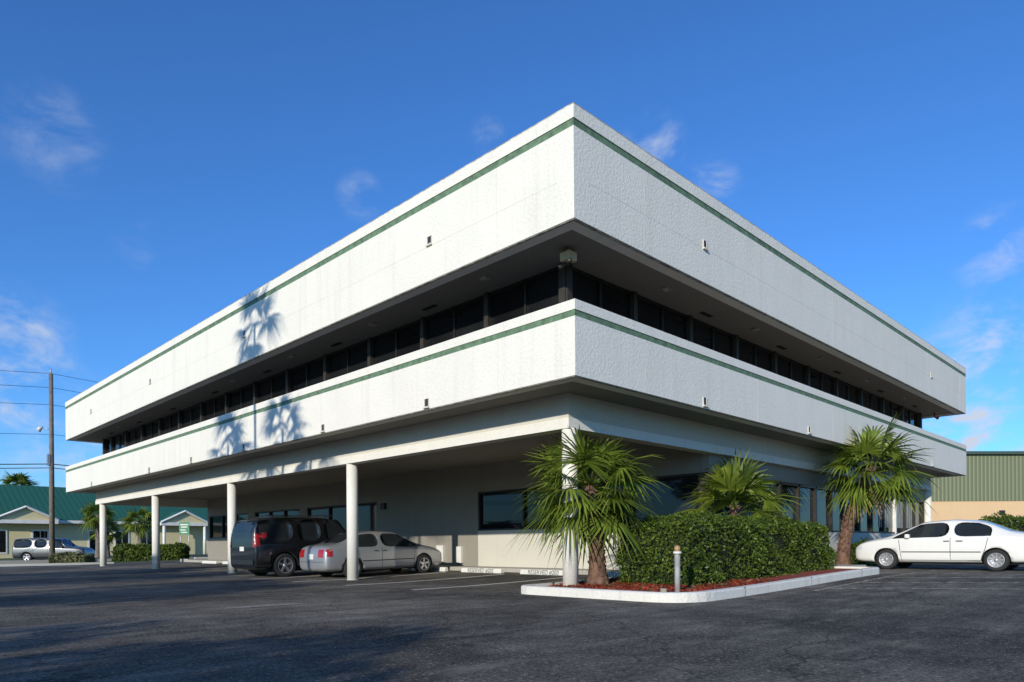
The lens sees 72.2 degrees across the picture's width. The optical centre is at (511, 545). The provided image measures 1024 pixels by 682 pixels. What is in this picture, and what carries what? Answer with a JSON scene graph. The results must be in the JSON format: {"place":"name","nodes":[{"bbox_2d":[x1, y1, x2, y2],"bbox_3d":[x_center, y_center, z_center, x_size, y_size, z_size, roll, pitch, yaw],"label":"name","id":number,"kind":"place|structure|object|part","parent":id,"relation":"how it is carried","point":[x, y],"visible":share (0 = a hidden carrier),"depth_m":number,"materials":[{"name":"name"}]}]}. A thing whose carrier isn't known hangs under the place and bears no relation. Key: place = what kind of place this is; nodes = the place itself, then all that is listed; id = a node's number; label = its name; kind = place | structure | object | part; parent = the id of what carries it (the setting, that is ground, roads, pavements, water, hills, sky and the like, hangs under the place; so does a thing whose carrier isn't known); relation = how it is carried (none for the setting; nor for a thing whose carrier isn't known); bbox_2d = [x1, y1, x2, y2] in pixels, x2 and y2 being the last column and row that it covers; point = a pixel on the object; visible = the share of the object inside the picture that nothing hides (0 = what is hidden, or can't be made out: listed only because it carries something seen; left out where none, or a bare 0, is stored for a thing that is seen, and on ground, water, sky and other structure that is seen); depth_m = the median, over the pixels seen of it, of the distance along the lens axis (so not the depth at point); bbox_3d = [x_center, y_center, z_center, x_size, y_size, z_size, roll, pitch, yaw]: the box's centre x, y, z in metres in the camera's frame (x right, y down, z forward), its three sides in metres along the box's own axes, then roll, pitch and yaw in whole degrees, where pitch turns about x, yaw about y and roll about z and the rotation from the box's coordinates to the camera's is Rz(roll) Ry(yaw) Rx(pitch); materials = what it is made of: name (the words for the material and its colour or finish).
{"place":"outdoors","nodes":[
{"label":"outdoors","id":0,"kind":"place"},
{"bbox_2d":[12,538,94,559],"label":"parked suv","id":1,"kind":"object","parent":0,"point":[30,548],"visible":0.67,"depth_m":49.04,"materials":[{"name":"grey paint"}]},
{"bbox_2d":[0,557,193,563],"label":"sidewalk","id":2,"kind":"structure","parent":0,"point":[25,561],"depth_m":44.90,"materials":[{"name":"concrete"}]},
{"bbox_2d":[0,554,207,564],"bbox_3d":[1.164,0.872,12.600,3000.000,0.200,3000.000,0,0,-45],"label":"ground","id":3,"kind":"structure","parent":0,"point":[2,559],"depth_m":58.67,"materials":[{"name":"grey concrete"}]},
{"bbox_2d":[0,469,39,485],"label":"sabal palm","id":4,"kind":"object","parent":3,"relation":"on","point":[21,478],"visible":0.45,"depth_m":94.02,"materials":[{"name":"green plant"}]},
{"bbox_2d":[0,369,93,555],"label":"utility pole","id":5,"kind":"object","parent":3,"relation":"on","point":[50,460],"visible":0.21,"depth_m":44.90,"materials":[{"name":"brown wood"}]},
{"bbox_2d":[47,551,95,562],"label":"low hedge","id":6,"kind":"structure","parent":3,"relation":"on","point":[72,557],"depth_m":41.95,"materials":[{"name":"green plant"}]},
{"bbox_2d":[77,499,117,557],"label":"sabal palm","id":7,"kind":"object","parent":3,"relation":"on","point":[90,519],"visible":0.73,"depth_m":59.79,"materials":[{"name":"green plant"}]},
{"bbox_2d":[0,484,207,557],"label":"green roof shop","id":8,"kind":"structure","parent":3,"relation":"on","point":[24,511],"depth_m":74.94,"materials":[{"name":"beige paint"}]},
{"bbox_2d":[0,531,151,551],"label":"window glass","id":9,"kind":"structure","parent":8,"relation":"in","point":[36,534],"depth_m":74.21,"materials":[{"name":"black glass"}]},
{"bbox_2d":[0,557,207,566],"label":"street curb","id":10,"kind":"structure","parent":3,"relation":"on","point":[37,564],"depth_m":40.42,"materials":[{"name":"paint"}]},
{"bbox_2d":[87,518,130,556],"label":"sabal palm","id":11,"kind":"object","parent":3,"relation":"on","point":[112,536],"visible":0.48,"depth_m":61.81,"materials":[{"name":"green plant"}]},
{"bbox_2d":[115,506,151,543],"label":"sabal palm","id":12,"kind":"object","parent":3,"relation":"on","point":[137,526],"visible":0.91,"depth_m":60.10,"materials":[{"name":"green plant"}]},
{"bbox_2d":[110,542,190,561],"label":"hedge","id":13,"kind":"object","parent":3,"relation":"on","point":[125,551],"visible":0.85,"depth_m":47.02,"materials":[{"name":"green plant"}]},
{"bbox_2d":[179,522,189,542],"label":"street sign","id":14,"kind":"object","parent":3,"relation":"on","point":[184,528],"visible":0.79,"depth_m":49.96,"materials":[{"name":"metal"}]},
{"bbox_2d":[208,444,924,565],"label":"ground floor walls","id":15,"kind":"structure","parent":3,"relation":"on","point":[433,509],"depth_m":26.23,"materials":[{"name":"paint"}]},
{"bbox_2d":[380,503,385,508],"bbox_3d":[-5.309,-1.608,28.950,0.120,0.250,0.300,0,0,-45],"label":"wall light","id":16,"kind":"object","parent":15,"relation":"attached to","point":[382,505],"visible":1,"depth_m":28.87,"materials":[{"name":"brown metal"}]},
{"bbox_2d":[436,545,462,562],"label":"wall utility boxes","id":17,"kind":"object","parent":15,"relation":"attached to","point":[459,552],"depth_m":25.57,"materials":[{"name":"white metal"}]},
{"bbox_2d":[210,473,699,538],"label":"window frames","id":18,"kind":"structure","parent":15,"relation":"attached to","point":[523,502],"depth_m":24.68,"materials":[{"name":"brown metal"}]},
{"bbox_2d":[212,475,920,537],"bbox_3d":[0.416,-0.873,36.984,19.080,3.100,32.760,0,0,-45],"label":"ground floor glass","id":19,"kind":"object","parent":15,"relation":"on","point":[497,512],"visible":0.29,"depth_m":23.84,"materials":[{"name":"black glass"}]},
{"bbox_2d":[96,393,930,507],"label":"perimeter beam","id":20,"kind":"structure","parent":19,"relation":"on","point":[566,405],"depth_m":18.38,"materials":[{"name":"white paint"}]},
{"bbox_2d":[149,432,639,499],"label":"carport ceiling","id":21,"kind":"structure","parent":20,"relation":"attached to","point":[509,450],"depth_m":24.90,"materials":[{"name":"paint"}]},
{"bbox_2d":[66,315,965,492],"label":"fascia","id":22,"kind":"structure","parent":21,"relation":"on","point":[572,346],"depth_m":16.54,"materials":[{"name":"white paint"}]},
{"bbox_2d":[423,398,429,408],"bbox_3d":[-1.909,-3.159,15.637,0.060,0.215,0.190,0,0,-45],"label":"scupper frame","id":23,"kind":"object","parent":22,"relation":"attached to","point":[426,407],"visible":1,"depth_m":15.60,"materials":[{"name":"white metal"}]},
{"bbox_2d":[66,309,965,471],"bbox_3d":[-1.727,-4.166,35.132,27.688,0.115,35.988,0,0,-45],"label":"green stripe","id":24,"kind":"object","parent":22,"relation":"on","point":[567,314],"visible":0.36,"depth_m":16.73,"materials":[{"name":"paint"}]},
{"bbox_2d":[66,298,966,469],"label":"fascia top","id":25,"kind":"structure","parent":24,"relation":"on","point":[569,305],"depth_m":16.73,"materials":[{"name":"white paint"}]},
{"bbox_3d":[-1.726,-3.923,35.132,27.000,0.130,35.300,0,0,-45],"label":"ledge slab","id":26,"kind":"object","parent":22,"relation":"attached to","visible":0},
{"bbox_2d":[107,271,916,452],"bbox_3d":[-1.733,-4.948,35.132,24.540,1.920,32.840,0,0,-45],"label":"window glass","id":27,"kind":"object","parent":26,"relation":"on","point":[542,293],"visible":0.14,"depth_m":19.21,"materials":[{"name":"black glass"}]},
{"bbox_2d":[106,278,910,453],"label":"window mullions","id":28,"kind":"object","parent":27,"relation":"attached to","point":[525,313],"depth_m":20.81,"materials":[{"name":"black metal"}]},
{"bbox_2d":[76,230,952,441],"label":"soffit","id":29,"kind":"structure","parent":27,"relation":"on","point":[603,262],"depth_m":18.37,"materials":[{"name":"paint"}]},
{"bbox_2d":[105,267,917,440],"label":"window head rail","id":30,"kind":"object","parent":29,"relation":"attached to","point":[576,270],"depth_m":19.23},
{"bbox_2d":[109,304,916,433],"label":"soffit vents","id":31,"kind":"object","parent":29,"relation":"attached to","point":[434,305],"visible":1,"depth_m":21.05,"materials":[{"name":"grey metal"}]},
{"bbox_2d":[91,276,938,437],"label":"soffit lights","id":32,"kind":"object","parent":29,"relation":"attached to","point":[486,278],"visible":1,"depth_m":19.28},
{"bbox_2d":[65,125,965,442],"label":"fascia","id":33,"kind":"structure","parent":29,"relation":"on","point":[573,161],"depth_m":16.81,"materials":[{"name":"white paint"}]},
{"bbox_2d":[425,235,432,246],"bbox_3d":[-1.835,-6.740,15.538,0.060,0.215,0.190,0,0,-45],"label":"scupper frame","id":34,"kind":"object","parent":33,"relation":"attached to","point":[428,244],"visible":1,"depth_m":15.53,"materials":[{"name":"white metal"}]},
{"bbox_2d":[66,118,965,408],"bbox_3d":[-1.751,-7.596,35.132,27.688,0.135,35.988,0,0,-45],"label":"green stripe","id":35,"kind":"object","parent":33,"relation":"attached to","point":[534,144],"visible":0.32,"depth_m":16.76,"materials":[{"name":"paint"}]},
{"bbox_2d":[65,103,965,406],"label":"fascia top","id":36,"kind":"structure","parent":35,"relation":"on","point":[561,117],"depth_m":16.76,"materials":[{"name":"white paint"}]},
{"bbox_2d":[66,102,965,401],"bbox_3d":[-1.754,-7.923,35.132,27.708,0.030,36.008,0,0,-45],"label":"cap","id":37,"kind":"object","parent":36,"relation":"on","point":[482,156],"visible":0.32,"depth_m":16.76,"materials":[{"name":"white metal"}]},
{"bbox_2d":[67,218,964,443],"bbox_3d":[-1.739,-5.861,35.132,27.660,0.015,35.960,0,0,-45],"label":"drip","id":38,"kind":"object","parent":33,"relation":"attached to","point":[595,230],"visible":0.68,"depth_m":16.93},
{"bbox_2d":[111,168,963,470],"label":"panel joints","id":39,"kind":"object","parent":33,"relation":"attached to","point":[469,226],"visible":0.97,"depth_m":17.80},
{"bbox_2d":[703,239,708,250],"bbox_3d":[4.353,-6.753,15.792,0.190,0.215,0.060,0,0,-45],"label":"scupper frame","id":40,"kind":"object","parent":33,"relation":"attached to","point":[705,248],"visible":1,"depth_m":15.77,"materials":[{"name":"white metal"}]},
{"bbox_2d":[563,245,572,251],"bbox_3d":[1.121,-5.878,13.972,0.140,0.100,0.140,0,0,-45],"label":"corner fixture base","id":41,"kind":"object","parent":29,"relation":"attached to","point":[568,247],"visible":0.71,"depth_m":13.91,"materials":[{"name":"black metal"}]},
{"bbox_2d":[560,250,576,262],"bbox_3d":[1.123,-5.738,13.979,0.250,0.180,0.250,0,0,-45],"label":"corner fixture box","id":42,"kind":"object","parent":29,"relation":"attached to","point":[566,255],"visible":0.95,"depth_m":13.90,"materials":[{"name":"grey metal"}]},
{"bbox_2d":[558,262,567,269],"bbox_3d":[1.010,-5.594,14.035,0.216,0.160,0.118,0,0,21],"label":"corner flood lamp","id":43,"kind":"object","parent":42,"relation":"attached to","point":[562,265],"visible":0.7,"depth_m":14.01,"materials":[{"name":"grey metal"}]},
{"bbox_2d":[102,262,921,454],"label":"window pilasters","id":44,"kind":"object","parent":26,"relation":"on","point":[565,278],"depth_m":19.91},
{"bbox_2d":[67,375,965,493],"bbox_3d":[-1.719,-3.031,35.132,27.660,0.015,35.960,0,0,-45],"label":"drip","id":45,"kind":"object","parent":21,"relation":"on","point":[516,390],"visible":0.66,"depth_m":16.60},
{"bbox_2d":[95,417,931,504],"bbox_3d":[-1.716,-2.463,35.111,25.430,0.210,33.730,0,0,-45],"label":"beam lip","id":46,"kind":"object","parent":20,"relation":"attached to","point":[563,423],"visible":0.89,"depth_m":18.07,"materials":[{"name":"white paint"}]},
{"bbox_2d":[78,381,950,492],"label":"soffit","id":47,"kind":"structure","parent":20,"relation":"attached to","point":[581,389],"depth_m":17.66,"materials":[{"name":"paint"}]},
{"bbox_2d":[478,528,895,569],"bbox_3d":[8.844,0.143,28.489,19.302,1.450,9.082,0,0,-45],"label":"ground floor dado","id":48,"kind":"object","parent":3,"relation":"on","point":[494,546],"visible":0.07,"depth_m":23.51,"materials":[{"name":"beige paint"}]},
{"bbox_2d":[700,472,714,512],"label":"corner pier","id":49,"kind":"structure","parent":48,"relation":"on","point":[704,483],"depth_m":18.58,"materials":[{"name":"concrete"}]},
{"bbox_2d":[715,473,924,533],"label":"storefront mullions","id":50,"kind":"object","parent":48,"relation":"on","point":[797,486],"visible":0.37,"depth_m":24.42,"materials":[{"name":"white metal"}]},
{"bbox_2d":[878,499,911,527],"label":"vertical blinds","id":51,"kind":"object","parent":50,"relation":"attached to","point":[889,521],"visible":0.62,"depth_m":29.64,"materials":[{"name":"fabric"}]},
{"bbox_2d":[931,451,1023,520],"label":"metal warehouse","id":52,"kind":"structure","parent":3,"relation":"on","point":[989,483],"depth_m":60.38,"materials":[{"name":"green metal"}]},
{"bbox_2d":[978,511,1023,549],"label":"hedge","id":53,"kind":"object","parent":3,"relation":"on","point":[1012,522],"visible":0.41,"depth_m":34.42,"materials":[{"name":"green plant"}]},
{"bbox_2d":[0,561,1023,681],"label":"parking lot","id":54,"kind":"structure","parent":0,"point":[118,622],"depth_m":8.09,"materials":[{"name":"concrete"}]},
{"bbox_2d":[99,504,106,565],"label":"column","id":55,"kind":"structure","parent":54,"relation":"on","point":[103,534],"depth_m":37.60,"materials":[{"name":"paint"}]},
{"bbox_2d":[152,495,159,568],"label":"column","id":56,"kind":"structure","parent":54,"relation":"on","point":[155,531],"depth_m":31.77,"materials":[{"name":"paint"}]},
{"bbox_2d":[180,558,207,561],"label":"end walkway","id":57,"kind":"structure","parent":54,"relation":"on","point":[183,560],"depth_m":42.39,"materials":[{"name":"concrete"}]},
{"bbox_2d":[202,561,218,563],"bbox_3d":[-16.411,0.918,38.174,0.175,0.150,1.900,0,0,-45],"label":"wheel stop","id":58,"kind":"object","parent":54,"relation":"on","point":[212,562],"visible":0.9,"depth_m":37.88,"materials":[{"name":"white concrete"}]},
{"bbox_2d":[227,483,236,572],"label":"column","id":59,"kind":"structure","parent":54,"relation":"on","point":[231,504],"depth_m":25.93,"materials":[{"name":"paint"}]},
{"bbox_2d":[218,603,303,608],"bbox_3d":[-4.088,0.998,11.601,1.562,0.001,0.342,0,0,-45],"label":"tarmac patch","id":60,"kind":"object","parent":54,"relation":"on","point":[266,605],"visible":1,"depth_m":11.63,"materials":[{"name":"grey asphalt"}]},
{"bbox_2d":[230,515,364,576],"bbox_3d":[-6.997,-0.005,24.332,4.903,2.015,2.160,-2,1,-45],"label":"parked suv","id":61,"kind":"object","parent":54,"relation":"on","point":[262,546],"visible":0.61,"depth_m":22.71,"materials":[{"name":"black paint"}]},
{"bbox_3d":[-8.685,-0.423,22.630,0.048,0.421,1.320,0,0,-45],"label":"rear window","id":62,"kind":"part","parent":61,"relation":"part of","materials":[{"name":"blue glass"}]},
{"bbox_2d":[346,464,358,579],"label":"column","id":63,"kind":"structure","parent":54,"relation":"on","point":[352,521],"depth_m":20.10,"materials":[{"name":"paint"}]},
{"bbox_2d":[300,531,441,576],"bbox_3d":[-4.509,0.246,22.981,4.589,1.445,1.920,-2,1,-45],"label":"parked sedan","id":64,"kind":"object","parent":54,"relation":"on","point":[390,551],"visible":0.86,"depth_m":22.08,"materials":[{"name":"silver metal"}]},
{"bbox_2d":[188,560,618,574],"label":"walkway","id":65,"kind":"structure","parent":54,"relation":"on","point":[512,569],"depth_m":23.15,"materials":[{"name":"concrete"}]},
{"bbox_2d":[411,567,447,571],"bbox_3d":[-2.898,0.824,24.562,0.181,0.150,1.900,0,0,-45],"label":"wheel stop","id":66,"kind":"object","parent":54,"relation":"on","point":[443,569],"visible":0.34,"depth_m":24.10,"materials":[{"name":"white concrete"}]},
{"bbox_2d":[461,568,503,572],"bbox_3d":[-0.968,0.810,22.618,0.181,0.150,1.900,0,0,-45],"label":"wheel stop","id":67,"kind":"object","parent":54,"relation":"on","point":[485,570],"visible":1,"depth_m":22.48,"materials":[{"name":"white concrete"}]},
{"bbox_2d":[520,569,562,575],"bbox_3d":[0.963,0.797,20.674,0.181,0.150,1.900,0,0,-45],"label":"wheel stop","id":68,"kind":"object","parent":54,"relation":"on","point":[540,572],"visible":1,"depth_m":20.67,"materials":[{"name":"white concrete"}]},
{"bbox_2d":[90,563,1023,590],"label":"parking lines","id":69,"kind":"object","parent":54,"relation":"on","point":[864,581],"visible":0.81,"depth_m":15.70,"materials":[{"name":"white paint"}]},
{"bbox_2d":[607,571,620,576],"bbox_3d":[2.894,0.783,18.730,0.181,0.150,1.900,0,0,-45],"label":"wheel stop","id":70,"kind":"object","parent":54,"relation":"on","point":[612,574],"visible":0.2,"depth_m":18.82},
{"bbox_2d":[521,566,878,602],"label":"planter island","id":71,"kind":"structure","parent":54,"relation":"on","point":[649,592],"depth_m":13.38,"materials":[{"name":"paint"}]},
{"bbox_2d":[562,428,578,585],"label":"column","id":72,"kind":"structure","parent":71,"relation":"on","point":[571,572],"depth_m":14.26,"materials":[{"name":"paint"}]},
{"bbox_2d":[506,425,669,584],"bbox_3d":[1.529,-0.798,14.636,3.509,3.499,3.570,0,0,-45],"label":"fan palm","id":73,"kind":"object","parent":71,"relation":"on","point":[589,520],"visible":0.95,"depth_m":14.24,"materials":[{"name":"green plant"}]},
{"bbox_2d":[673,545,681,591],"bbox_3d":[2.935,0.455,12.460,0.146,0.910,0.150,0,0,-45],"label":"bollard light","id":74,"kind":"object","parent":71,"relation":"on","point":[677,552],"visible":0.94,"depth_m":12.42,"materials":[{"name":"white metal"}]},
{"bbox_2d":[613,508,834,585],"bbox_3d":[5.270,0.034,16.584,7.458,1.698,2.364,0,0,-45],"label":"hedge","id":75,"kind":"object","parent":71,"relation":"on","point":[716,547],"visible":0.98,"depth_m":14.72,"materials":[{"name":"green plant"}]},
{"bbox_2d":[679,447,809,523],"bbox_3d":[5.679,-0.841,18.255,3.222,3.464,3.271,0,0,-22],"label":"fan palm","id":76,"kind":"object","parent":71,"relation":"on","point":[743,482],"visible":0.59,"depth_m":17.77,"materials":[{"name":"green plant"}]},
{"bbox_2d":[813,413,942,564],"bbox_3d":[11.361,-1.700,21.967,4.232,5.013,4.184,0,0,-45],"label":"fan palm","id":77,"kind":"object","parent":71,"relation":"on","point":[864,492],"visible":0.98,"depth_m":21.74,"materials":[{"name":"green plant"}]},
{"bbox_2d":[821,543,836,565],"bbox_3d":[8.176,0.309,19.405,1.391,1.051,1.482,0,0,-45],"label":"shrub","id":78,"kind":"object","parent":54,"relation":"on","point":[831,550],"visible":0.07,"depth_m":19.18,"materials":[{"name":"green plant"}]},
{"bbox_2d":[835,564,865,566],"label":"entry walk","id":79,"kind":"structure","parent":54,"relation":"on","point":[850,565],"depth_m":19.99,"materials":[{"name":"concrete"}]},
{"bbox_2d":[851,537,876,565],"bbox_3d":[13.166,0.209,25.007,5.766,1.181,0.873,0,0,-45],"label":"shrub","id":80,"kind":"object","parent":54,"relation":"on","point":[854,561],"visible":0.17,"depth_m":23.20,"materials":[{"name":"green plant"}]},
{"bbox_2d":[855,519,1023,570],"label":"parked sedan","id":81,"kind":"object","parent":54,"relation":"on","point":[959,541],"visible":1,"depth_m":19.44,"materials":[{"name":"white paint"}]},
{"bbox_2d":[0,0,1023,486],"label":"sky","id":82,"kind":"structure","parent":0,"point":[163,163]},
{"bbox_2d":[843,498,896,533],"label":"storefront posts","id":83,"kind":"object","parent":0,"point":[894,528],"visible":0.29,"depth_m":29.14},
{"bbox_3d":[14.330,0.715,27.015,15.000,0.330,0.700,0,0,-45],"label":"front walk","id":84,"kind":"object","parent":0,"visible":0},
{"bbox_2d":[924,490,931,521],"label":"column","id":85,"kind":"structure","parent":84,"relation":"on","point":[927,506],"depth_m":31.95,"materials":[{"name":"paint"}]}
]}

